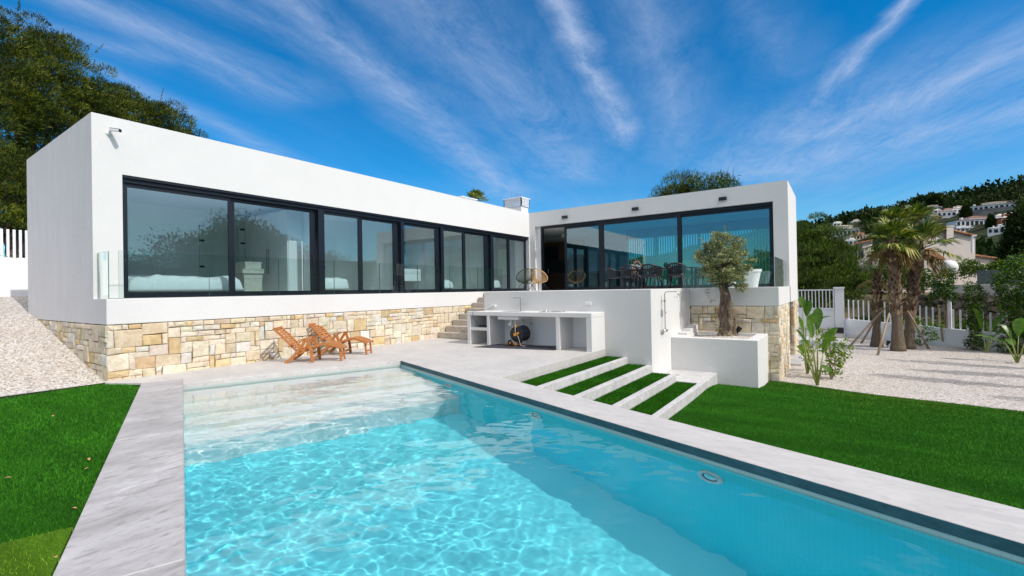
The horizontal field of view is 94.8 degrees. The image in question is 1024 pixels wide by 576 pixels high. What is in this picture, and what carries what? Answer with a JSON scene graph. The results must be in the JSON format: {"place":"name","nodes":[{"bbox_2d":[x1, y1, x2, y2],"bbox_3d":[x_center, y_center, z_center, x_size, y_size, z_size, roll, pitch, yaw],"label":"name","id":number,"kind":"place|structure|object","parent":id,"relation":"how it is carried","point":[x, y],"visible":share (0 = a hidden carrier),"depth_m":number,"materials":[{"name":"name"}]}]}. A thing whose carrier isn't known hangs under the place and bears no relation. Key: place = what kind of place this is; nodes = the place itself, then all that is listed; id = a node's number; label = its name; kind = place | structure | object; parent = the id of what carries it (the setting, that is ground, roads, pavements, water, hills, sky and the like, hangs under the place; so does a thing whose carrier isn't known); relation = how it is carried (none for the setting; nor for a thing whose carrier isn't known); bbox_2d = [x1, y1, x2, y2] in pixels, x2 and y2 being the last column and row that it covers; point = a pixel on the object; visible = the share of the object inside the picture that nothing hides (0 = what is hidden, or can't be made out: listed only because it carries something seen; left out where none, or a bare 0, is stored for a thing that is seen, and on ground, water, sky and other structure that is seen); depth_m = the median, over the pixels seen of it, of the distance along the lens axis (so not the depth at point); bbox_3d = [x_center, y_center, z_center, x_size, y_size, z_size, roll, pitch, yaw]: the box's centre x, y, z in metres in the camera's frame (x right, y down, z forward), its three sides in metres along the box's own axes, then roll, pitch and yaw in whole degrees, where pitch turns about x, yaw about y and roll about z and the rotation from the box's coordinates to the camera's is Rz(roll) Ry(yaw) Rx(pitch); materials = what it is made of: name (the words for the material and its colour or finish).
{"place":"outdoors","nodes":[
{"label":"outdoors","id":0,"kind":"place"},
{"bbox_2d":[9,296,27,306],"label":"gravel","id":1,"kind":"structure","parent":0,"point":[23,300],"depth_m":14.72,"materials":[{"name":"white gravel"}]},
{"bbox_2d":[0,229,27,302],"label":"boundary wall","id":2,"kind":"structure","parent":1,"relation":"on","point":[13,276],"depth_m":15.30,"materials":[{"name":"white paint"}]},
{"bbox_2d":[0,527,75,575],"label":"lawn","id":3,"kind":"structure","parent":0,"point":[25,569],"depth_m":3.08,"materials":[{"name":"green plant"}]},
{"bbox_2d":[0,296,104,395],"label":"gravel","id":4,"kind":"structure","parent":0,"point":[36,355],"depth_m":9.96,"materials":[{"name":"beige gravel"}]},
{"bbox_2d":[0,381,140,575],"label":"lawn","id":5,"kind":"structure","parent":0,"point":[8,486],"depth_m":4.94,"materials":[{"name":"green plant"}]},
{"bbox_2d":[0,383,104,398],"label":"lawn edging","id":6,"kind":"object","parent":5,"relation":"on","point":[22,394],"visible":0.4,"depth_m":8.42,"materials":[{"name":"silver metal"}]},
{"bbox_2d":[0,0,1023,259],"label":"sky","id":7,"kind":"structure","parent":0,"point":[555,104],"materials":[{"name":"blue"}]},
{"bbox_2d":[521,356,621,385],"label":"grass","id":8,"kind":"structure","parent":0,"point":[576,368],"depth_m":10.63,"materials":[{"name":"green plant"}]},
{"bbox_2d":[555,363,645,395],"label":"grass","id":9,"kind":"structure","parent":0,"point":[586,385],"depth_m":10.44,"materials":[{"name":"green plant"}]},
{"bbox_2d":[183,366,1023,575],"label":"pool water","id":10,"kind":"structure","parent":0,"point":[396,471],"depth_m":3.96,"materials":[{"name":"blue liquid"}]},
{"bbox_2d":[584,261,636,286],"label":"kitchen island","id":11,"kind":"structure","parent":0,"point":[591,278],"depth_m":23.11,"materials":[{"name":"brown wood"}]},
{"bbox_2d":[593,372,669,404],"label":"grass","id":12,"kind":"structure","parent":0,"point":[622,390],"depth_m":10.32,"materials":[{"name":"green plant"}]},
{"bbox_2d":[613,374,675,409],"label":"step kerb","id":13,"kind":"structure","parent":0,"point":[638,397],"depth_m":10.12,"materials":[{"name":"concrete"}]},
{"bbox_2d":[629,381,695,414],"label":"grass","id":14,"kind":"structure","parent":0,"point":[676,385],"depth_m":10.16,"materials":[{"name":"green plant"}]},
{"bbox_2d":[629,174,1023,289],"bbox_3d":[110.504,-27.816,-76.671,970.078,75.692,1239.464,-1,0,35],"label":"hillside","id":15,"kind":"structure","parent":0,"point":[1012,189],"depth_m":253.62,"materials":[{"name":"green plant"}]},
{"bbox_2d":[0,138,36,257],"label":"pine tree","id":16,"kind":"object","parent":15,"relation":"on","point":[14,215],"visible":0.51,"depth_m":17.30,"materials":[{"name":"green plant"}]},
{"bbox_2d":[0,0,138,257],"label":"pine tree","id":17,"kind":"object","parent":15,"relation":"on","point":[26,62],"visible":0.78,"depth_m":20.10,"materials":[{"name":"green plant"}]},
{"bbox_2d":[65,80,209,138],"bbox_3d":[-21.166,-5.581,26.608,5.330,12.339,6.732,-1,0,35],"label":"pine tree","id":18,"kind":"object","parent":15,"relation":"on","point":[145,110],"visible":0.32,"depth_m":26.48,"materials":[{"name":"green plant"}]},
{"bbox_2d":[684,168,742,282],"bbox_3d":[16.484,-3.757,39.019,5.985,12.713,3.782,-1,0,35],"label":"pine tree","id":19,"kind":"object","parent":15,"relation":"on","point":[724,182],"visible":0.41,"depth_m":38.23,"materials":[{"name":"green plant"}]},
{"bbox_2d":[958,203,972,219],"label":"cypress tree","id":20,"kind":"object","parent":15,"relation":"on","point":[966,210],"visible":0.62,"depth_m":202.13,"materials":[{"name":"green plant"}]},
{"bbox_2d":[946,216,986,228],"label":"hill house","id":21,"kind":"structure","parent":15,"relation":"on","point":[968,221],"depth_m":194.40,"materials":[{"name":"paint"}]},
{"bbox_2d":[970,201,1015,209],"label":"hill house","id":22,"kind":"structure","parent":15,"relation":"on","point":[992,205],"depth_m":227.74,"materials":[{"name":"paint"}]},
{"bbox_2d":[668,381,1023,508],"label":"lawn","id":23,"kind":"structure","parent":0,"point":[945,487],"depth_m":8.03,"materials":[{"name":"green plant"}]},
{"bbox_2d":[652,373,716,418],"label":"step kerb","id":24,"kind":"structure","parent":23,"relation":"on","point":[675,406],"depth_m":10.41,"materials":[{"name":"concrete"}]},
{"bbox_2d":[671,324,768,387],"bbox_3d":[6.182,2.050,13.933,2.246,1.740,2.175,-1,0,35],"label":"planter","id":25,"kind":"object","parent":23,"relation":"on","point":[741,359],"visible":0.9,"depth_m":13.03,"materials":[{"name":"white paint"}]},
{"bbox_2d":[691,225,757,336],"bbox_3d":[6.440,-0.162,14.373,1.947,3.438,1.634,-1,0,35],"label":"olive tree","id":26,"kind":"object","parent":25,"relation":"in","point":[722,274],"visible":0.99,"depth_m":14.22,"materials":[{"name":"green plant"}]},
{"bbox_2d":[782,334,1023,410],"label":"gravel","id":27,"kind":"structure","parent":0,"point":[981,377],"depth_m":14.77,"materials":[{"name":"white gravel"}]},
{"bbox_2d":[27,112,803,381],"bbox_3d":[-0.386,-0.782,16.596,17.251,8.260,20.779,-1,0,35],"label":"villa","id":28,"kind":"object","parent":27,"relation":"on","point":[131,190],"visible":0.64,"depth_m":13.80,"materials":[{"name":"white paint"}]},
{"bbox_2d":[124,182,231,296],"bbox_3d":[-7.851,-1.065,11.175,0.050,2.495,2.200,-1,0,35],"label":"sliding window","id":29,"kind":"structure","parent":28,"relation":"in","point":[127,294],"depth_m":10.96,"materials":[{"name":"metal"}]},
{"bbox_2d":[128,274,243,291],"bbox_3d":[-8.849,-0.067,12.301,2.139,0.594,2.530,-1,0,35],"label":"bed","id":30,"kind":"object","parent":28,"relation":"on","point":[159,283],"visible":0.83,"depth_m":11.54,"materials":[{"name":"white fabric"}]},
{"bbox_2d":[235,274,262,290],"bbox_3d":[-7.659,-0.096,13.690,0.570,0.618,0.520,-1,0,35],"label":"nightstand","id":31,"kind":"object","parent":28,"relation":"in","point":[251,282],"visible":0.68,"depth_m":13.50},
{"bbox_2d":[235,269,263,273],"bbox_3d":[-7.718,-0.475,13.705,0.770,0.128,0.620,-1,0,35],"label":"storage box","id":32,"kind":"object","parent":31,"relation":"on","point":[249,271],"visible":0.82,"depth_m":13.45,"materials":[{"name":"white"}]},
{"bbox_2d":[235,262,261,268],"bbox_3d":[-7.666,-0.646,13.697,0.570,0.198,0.470,-1,0,35],"label":"storage box","id":33,"kind":"object","parent":32,"relation":"on","point":[248,265],"visible":0.89,"depth_m":13.52,"materials":[{"name":"white"}]},
{"bbox_2d":[238,210,302,290],"bbox_3d":[-7.889,-1.062,15.247,3.080,2.575,0.515,-1,0,35],"label":"wardrobe","id":34,"kind":"object","parent":28,"relation":"on","point":[272,237],"visible":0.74,"depth_m":14.57,"materials":[{"name":"white paint"}]},
{"bbox_2d":[230,198,315,294],"bbox_3d":[-6.577,-1.077,13.078,0.080,2.495,2.420,-1,0,35],"label":"sliding window","id":35,"kind":"structure","parent":28,"relation":"in","point":[311,212],"depth_m":13.14,"materials":[{"name":"metal"}]},
{"bbox_2d":[97,250,501,298],"bbox_3d":[-4.489,-0.282,15.054,0.695,1.015,13.400,-1,0,35],"label":"glass balustrade","id":36,"kind":"object","parent":28,"relation":"on","point":[262,295],"visible":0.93,"depth_m":11.91,"materials":[{"name":"clear glass"}]},
{"bbox_2d":[122,175,528,297],"bbox_3d":[-3.871,-1.153,16.902,0.270,2.675,16.250,-1,0,35],"label":"window frame","id":37,"kind":"structure","parent":28,"relation":"in","point":[319,209],"depth_m":14.14,"materials":[{"name":"metal"}]},
{"bbox_2d":[325,237,336,277],"bbox_3d":[-6.687,-0.827,17.248,0.340,2.125,0.800,-1,0,35],"label":"interior door","id":38,"kind":"structure","parent":28,"relation":"in","point":[330,242],"depth_m":17.45,"materials":[{"name":"white paint"}]},
{"bbox_2d":[325,278,348,289],"bbox_3d":[-6.600,-0.087,15.572,2.099,0.592,1.330,-1,0,35],"label":"bed","id":39,"kind":"object","parent":28,"relation":"on","point":[341,284],"visible":0.31,"depth_m":15.17,"materials":[{"name":"white fabric"}]},
{"bbox_2d":[324,211,360,292],"bbox_3d":[-5.346,-1.089,14.779,0.050,2.495,1.340,-1,0,35],"label":"sliding window","id":40,"kind":"structure","parent":28,"relation":"in","point":[325,212],"depth_m":15.08,"materials":[{"name":"metal"}]},
{"bbox_2d":[357,216,397,292],"bbox_3d":[-4.534,-1.096,16.017,0.080,2.495,1.660,-1,0,35],"label":"sliding window","id":41,"kind":"structure","parent":28,"relation":"in","point":[394,224],"depth_m":16.53,"materials":[{"name":"metal"}]},
{"bbox_2d":[404,269,420,281],"bbox_3d":[-4.300,-0.562,18.221,0.560,0.603,1.580,-1,0,35],"label":"washbasin unit","id":42,"kind":"object","parent":28,"relation":"attached to","point":[410,275],"visible":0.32,"depth_m":18.34,"materials":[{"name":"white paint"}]},
{"bbox_2d":[404,223,439,291],"bbox_3d":[-3.386,-1.107,17.607,0.080,2.495,1.860,-1,0,35],"label":"sliding window","id":43,"kind":"structure","parent":28,"relation":"in","point":[436,230],"depth_m":18.22,"materials":[{"name":"metal"}]},
{"bbox_2d":[444,228,464,290],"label":"sliding window","id":44,"kind":"structure","parent":28,"relation":"in","point":[451,230],"depth_m":19.52,"materials":[{"name":"metal"}]},
{"bbox_2d":[439,297,483,339],"bbox_3d":[-0.594,0.959,17.847,2.218,1.600,3.979,-1,0,35],"label":"garden stair","id":45,"kind":"object","parent":28,"relation":"attached to","point":[458,329],"visible":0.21,"depth_m":17.05,"materials":[{"name":"stone"}]},
{"bbox_2d":[461,231,488,290],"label":"sliding window","id":46,"kind":"structure","parent":28,"relation":"in","point":[485,237],"depth_m":20.78,"materials":[{"name":"metal"}]},
{"bbox_2d":[506,238,526,289],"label":"sliding window","id":47,"kind":"structure","parent":28,"relation":"in","point":[525,286],"depth_m":22.80,"materials":[{"name":"metal"}]},
{"bbox_2d":[517,355,604,381],"bbox_3d":[0.383,2.449,13.724,8.599,1.140,4.025,-2,-1,73],"label":"deck base","id":48,"kind":"object","parent":28,"relation":"attached to","point":[541,374],"depth_m":10.81,"materials":[{"name":"concrete"}]},
{"bbox_2d":[105,338,605,387],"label":"pool deck","id":49,"kind":"structure","parent":48,"relation":"on","point":[515,364],"depth_m":11.18,"materials":[{"name":"concrete"}]},
{"bbox_2d":[273,326,346,363],"bbox_3d":[-4.947,1.385,11.602,1.620,0.879,0.642,-1,0,-6],"label":"deck chair","id":50,"kind":"object","parent":49,"relation":"on","point":[291,342],"visible":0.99,"depth_m":11.45,"materials":[{"name":"brown wood"}]},
{"bbox_2d":[309,323,373,354],"bbox_3d":[-4.632,1.386,12.811,1.620,0.879,0.642,-1,0,5],"label":"deck chair","id":51,"kind":"object","parent":49,"relation":"on","point":[327,335],"visible":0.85,"depth_m":12.72,"materials":[{"name":"brown wood"}]},
{"bbox_2d":[477,344,556,349],"bbox_3d":[0.252,1.657,13.701,2.638,0.124,0.860,-1,0,24],"label":"plinth","id":52,"kind":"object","parent":49,"relation":"on","point":[534,347],"visible":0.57,"depth_m":13.58,"materials":[{"name":"grey"}]},
{"bbox_2d":[504,320,531,346],"bbox_3d":[0.131,1.308,13.956,0.705,0.809,0.679,-1,0,35],"label":"hose reel","id":53,"kind":"object","parent":52,"relation":"on","point":[519,334],"visible":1,"depth_m":13.83,"materials":[{"name":"black plastic"}]},
{"bbox_2d":[467,310,604,351],"bbox_3d":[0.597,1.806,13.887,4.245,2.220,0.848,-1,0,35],"label":"outdoor kitchen","id":54,"kind":"object","parent":49,"relation":"on","point":[564,330],"visible":0.88,"depth_m":13.88,"materials":[{"name":"white paint"}]},
{"bbox_2d":[498,311,531,327],"bbox_3d":[0.088,1.006,14.243,0.850,0.604,0.640,-1,0,35],"label":"sink","id":55,"kind":"object","parent":54,"relation":"attached to","point":[511,318],"visible":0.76,"depth_m":14.07,"materials":[{"name":"white paint"}]},
{"bbox_2d":[544,240,588,289],"bbox_3d":[2.707,-1.224,26.182,3.000,2.659,0.900,-1,0,35],"label":"kitchen cabinet","id":56,"kind":"object","parent":28,"relation":"in","point":[577,259],"visible":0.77,"depth_m":25.95,"materials":[{"name":"brown wood"}]},
{"bbox_2d":[564,223,599,288],"bbox_3d":[3.309,-1.451,22.097,1.860,3.010,0.050,-1,0,35],"label":"sliding window","id":57,"kind":"structure","parent":28,"relation":"in","point":[588,225],"depth_m":22.55,"materials":[{"name":"metal"}]},
{"bbox_2d":[620,265,639,288],"bbox_3d":[4.289,-0.397,17.211,0.695,0.889,0.640,-1,0,28],"label":"dining chair","id":58,"kind":"object","parent":28,"relation":"on","point":[635,275],"visible":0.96,"depth_m":17.02,"materials":[{"name":"black wood"}]},
{"bbox_2d":[598,215,681,288],"bbox_3d":[5.503,-1.498,20.505,3.680,3.010,0.050,-1,0,35],"label":"sliding window","id":59,"kind":"structure","parent":28,"relation":"in","point":[600,225],"depth_m":20.83,"materials":[{"name":"metal"}]},
{"bbox_2d":[641,264,662,288],"bbox_3d":[4.941,-0.410,16.758,0.695,0.889,0.640,-1,0,38],"label":"dining chair","id":60,"kind":"object","parent":28,"relation":"on","point":[651,275],"visible":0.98,"depth_m":16.56,"materials":[{"name":"black wood"}]},
{"bbox_2d":[541,202,774,290],"bbox_3d":[5.637,-1.543,20.454,10.120,3.165,0.160,-1,0,35],"label":"window frame","id":61,"kind":"structure","parent":28,"relation":"in","point":[766,203],"depth_m":20.35,"materials":[{"name":"metal"}]},
{"bbox_2d":[623,267,698,288],"bbox_3d":[5.401,-0.344,17.283,2.650,0.740,0.750,-1,0,35],"label":"dining table","id":62,"kind":"object","parent":28,"relation":"on","point":[691,272],"visible":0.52,"depth_m":16.78,"materials":[{"name":"black wood"}]},
{"bbox_2d":[666,262,687,288],"bbox_3d":[5.690,-0.426,16.286,0.695,0.889,0.640,-1,0,30],"label":"dining chair","id":63,"kind":"object","parent":28,"relation":"on","point":[676,274],"visible":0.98,"depth_m":16.09,"materials":[{"name":"black wood"}]},
{"bbox_2d":[665,369,711,383],"bbox_3d":[4.613,2.598,12.661,1.110,0.485,1.710,-1,0,35],"label":"shower pad","id":64,"kind":"object","parent":28,"relation":"attached to","point":[686,376],"visible":0.34,"depth_m":12.65,"materials":[{"name":"concrete"}]},
{"bbox_2d":[626,218,769,285],"bbox_3d":[8.709,-1.543,22.471,6.700,2.980,0.140,-1,0,35],"label":"vertical blind","id":65,"kind":"object","parent":28,"relation":"hanging from","point":[732,226],"visible":0.52,"depth_m":22.49,"materials":[{"name":"fabric"}]},
{"bbox_2d":[681,205,773,286],"bbox_3d":[8.346,-1.558,18.595,3.490,3.010,0.050,-1,0,35],"label":"sliding window","id":66,"kind":"structure","parent":28,"relation":"in","point":[761,207],"depth_m":17.74,"materials":[{"name":"metal"}]},
{"bbox_2d":[682,257,786,287],"bbox_3d":[8.162,-0.469,15.402,2.166,0.955,4.508,-2,-1,72],"label":"glass balustrade","id":67,"kind":"object","parent":28,"relation":"on","point":[780,273],"visible":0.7,"depth_m":15.40,"materials":[{"name":"clear glass"}]},
{"bbox_2d":[744,269,761,286],"bbox_3d":[8.518,-0.345,16.729,0.646,0.627,0.646,-1,0,35],"label":"plant pot","id":68,"kind":"object","parent":28,"relation":"on","point":[753,279],"visible":0.65,"depth_m":16.51,"materials":[{"name":"white ceramic"}]},
{"bbox_2d":[796,313,824,373],"bbox_3d":[9.830,1.825,15.242,1.020,1.995,1.025,-1,0,35],"label":"banana plant","id":69,"kind":"object","parent":27,"relation":"on","point":[803,349],"visible":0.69,"depth_m":15.32,"materials":[{"name":"green plant"}]},
{"bbox_2d":[798,297,828,342],"bbox_3d":[13.450,1.579,20.895,1.252,2.424,0.382,-1,0,26],"label":"banana plant","id":70,"kind":"object","parent":27,"relation":"on","point":[805,305],"visible":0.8,"depth_m":21.07,"materials":[{"name":"green plant"}]},
{"bbox_2d":[795,308,836,385],"bbox_3d":[8.698,1.699,13.466,1.029,2.270,0.966,-1,0,35],"label":"banana plant","id":71,"kind":"object","parent":27,"relation":"on","point":[817,316],"visible":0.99,"depth_m":13.57,"materials":[{"name":"green plant"}]},
{"bbox_2d":[814,326,854,378],"bbox_3d":[9.764,1.996,14.297,0.944,1.679,0.991,-1,0,-15],"label":"shrub","id":72,"kind":"object","parent":27,"relation":"on","point":[832,352],"visible":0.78,"depth_m":14.26,"materials":[{"name":"green plant"}]},
{"bbox_2d":[833,287,844,336],"bbox_3d":[17.839,1.517,25.638,0.510,3.130,0.550,-1,0,35],"label":"gate post","id":73,"kind":"object","parent":27,"relation":"on","point":[839,306],"visible":0.79,"depth_m":25.45,"materials":[{"name":"white paint"}]},
{"bbox_2d":[798,289,834,334],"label":"entrance gate","id":74,"kind":"structure","parent":73,"relation":"attached to","point":[829,322],"depth_m":25.95,"materials":[{"name":"white metal"}]},
{"bbox_2d":[857,247,889,346],"bbox_3d":[16.888,0.359,21.752,1.811,4.743,1.730,-1,0,35],"label":"fan palm","id":75,"kind":"object","parent":27,"relation":"on","point":[876,299],"visible":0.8,"depth_m":21.59,"materials":[{"name":"green plant"}]},
{"bbox_2d":[854,216,929,351],"bbox_3d":[16.399,-0.248,20.303,2.581,5.960,2.487,-1,0,-23],"label":"fan palm","id":76,"kind":"object","parent":27,"relation":"on","point":[892,249],"visible":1,"depth_m":20.07,"materials":[{"name":"green plant"}]},
{"bbox_2d":[889,312,944,345],"bbox_3d":[18.611,1.805,21.662,1.995,1.847,0.755,-1,0,35],"label":"shrub","id":77,"kind":"object","parent":27,"relation":"on","point":[931,336],"visible":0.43,"depth_m":21.43,"materials":[{"name":"green plant"}]},
{"bbox_2d":[884,211,968,348],"bbox_3d":[17.962,-0.349,20.514,3.022,6.122,3.474,-1,0,35],"label":"fan palm","id":78,"kind":"object","parent":27,"relation":"on","point":[915,271],"visible":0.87,"depth_m":20.44,"materials":[{"name":"green plant"}]},
{"bbox_2d":[845,299,1023,351],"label":"garden fence","id":79,"kind":"object","parent":27,"relation":"on","point":[952,337],"visible":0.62,"depth_m":21.62,"materials":[{"name":"white paint"}]},
{"bbox_2d":[925,268,960,327],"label":"evergreen tree","id":80,"kind":"object","parent":27,"relation":"on","point":[947,286],"visible":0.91,"depth_m":21.48,"materials":[{"name":"green plant"}]},
{"bbox_2d":[961,281,991,350],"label":"column tree","id":81,"kind":"object","parent":27,"relation":"on","point":[974,325],"visible":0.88,"depth_m":19.83,"materials":[{"name":"green plant"}]},
{"bbox_2d":[973,307,1007,352],"bbox_3d":[19.443,1.732,19.127,0.992,1.892,0.730,-1,0,0],"label":"banana plant","id":82,"kind":"object","parent":27,"relation":"on","point":[980,319],"visible":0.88,"depth_m":19.15,"materials":[{"name":"green plant"}]},
{"bbox_2d":[976,318,1023,362],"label":"banana plant","id":83,"kind":"object","parent":27,"relation":"on","point":[1018,329],"visible":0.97,"depth_m":16.83,"materials":[{"name":"green plant"}]},
{"bbox_2d":[988,246,1023,353],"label":"column tree","id":84,"kind":"object","parent":27,"relation":"on","point":[1016,275],"visible":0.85,"depth_m":19.04,"materials":[{"name":"green plant"}]},
{"bbox_2d":[799,292,1023,329],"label":"verge","id":85,"kind":"structure","parent":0,"point":[885,299],"depth_m":36.95,"materials":[{"name":"green plant"}]},
{"bbox_2d":[648,168,705,258],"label":"pine tree","id":86,"kind":"object","parent":85,"relation":"on","point":[676,188],"visible":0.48,"depth_m":40.70,"materials":[{"name":"green plant"}]},
{"bbox_2d":[866,207,917,236],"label":"palm tree","id":87,"kind":"object","parent":85,"relation":"on","point":[897,212],"visible":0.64,"depth_m":36.83,"materials":[{"name":"green plant"}]},
{"bbox_2d":[864,261,939,293],"bbox_3d":[28.107,-0.809,34.190,2.701,2.718,5.076,-1,0,-18],"label":"hedge","id":88,"kind":"object","parent":85,"relation":"on","point":[924,277],"visible":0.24,"depth_m":32.97,"materials":[{"name":"green plant"}]},
{"bbox_2d":[902,202,944,290],"bbox_3d":[32.567,-2.077,37.858,3.799,9.740,3.635,-1,0,35],"label":"palm tree","id":89,"kind":"object","parent":85,"relation":"on","point":[920,211],"visible":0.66,"depth_m":37.32,"materials":[{"name":"green plant"}]},
{"bbox_2d":[854,226,996,292],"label":"neighbour house","id":90,"kind":"structure","parent":85,"relation":"on","point":[965,249],"depth_m":40.75,"materials":[{"name":"paint"}]},
{"bbox_2d":[850,290,1021,332],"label":"undergrowth","id":91,"kind":"object","parent":85,"relation":"on","point":[986,327],"visible":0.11,"depth_m":30.98,"materials":[{"name":"green plant"}]},
{"bbox_2d":[915,293,1021,326],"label":"stone bank","id":92,"kind":"structure","parent":85,"relation":"on","point":[955,306],"depth_m":31.76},
{"bbox_2d":[933,284,1023,295],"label":"roadside wall","id":93,"kind":"structure","parent":85,"relation":"on","point":[987,288],"depth_m":31.09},
{"bbox_2d":[977,269,1023,283],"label":"screen fence","id":94,"kind":"object","parent":93,"relation":"on","point":[983,276],"visible":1,"depth_m":31.07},
{"bbox_2d":[953,257,1022,280],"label":"hedge","id":95,"kind":"object","parent":85,"relation":"on","point":[964,269],"visible":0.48,"depth_m":32.30,"materials":[{"name":"green plant"}]},
{"bbox_2d":[991,204,1023,269],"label":"cypress tree","id":96,"kind":"object","parent":85,"relation":"on","point":[1012,234],"visible":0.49,"depth_m":31.08,"materials":[{"name":"green plant"}]},
{"label":"road","id":97,"kind":"structure","parent":0,"visible":0},
{"bbox_2d":[758,211,873,312],"bbox_3d":[20.130,-0.985,30.993,6.696,8.206,6.433,-1,0,-1],"label":"pine tree","id":98,"kind":"object","parent":97,"relation":"on","point":[817,248],"visible":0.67,"depth_m":29.78,"materials":[{"name":"green plant"}]},
{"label":"pool basin","id":99,"kind":"structure","parent":0,"visible":0},
{"bbox_2d":[53,379,184,575],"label":"pool coping","id":100,"kind":"object","parent":99,"relation":"on","point":[131,519],"visible":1,"depth_m":3.78,"materials":[{"name":"stone"}]},
{"bbox_2d":[183,364,1023,575],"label":"waterline band","id":101,"kind":"object","parent":99,"relation":"attached to","point":[940,534],"visible":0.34,"depth_m":4.36,"materials":[{"name":"tile"}]},
{"bbox_2d":[402,358,1023,543],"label":"pool coping","id":102,"kind":"object","parent":99,"relation":"on","point":[993,518],"visible":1,"depth_m":4.33,"materials":[{"name":"stone"}]},
{"bbox_2d":[401,361,1023,557],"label":"coping face","id":103,"kind":"object","parent":102,"relation":"attached to","point":[987,539],"visible":1,"depth_m":4.05},
{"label":"pool wall","id":104,"kind":"structure","parent":0,"visible":0},
{"bbox_2d":[538,357,627,390],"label":"step kerb","id":105,"kind":"structure","parent":104,"relation":"on","point":[566,381],"depth_m":10.50,"materials":[{"name":"concrete"}]},
{"bbox_2d":[574,365,651,399],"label":"step kerb","id":106,"kind":"structure","parent":104,"relation":"on","point":[596,392],"depth_m":10.28,"materials":[{"name":"concrete"}]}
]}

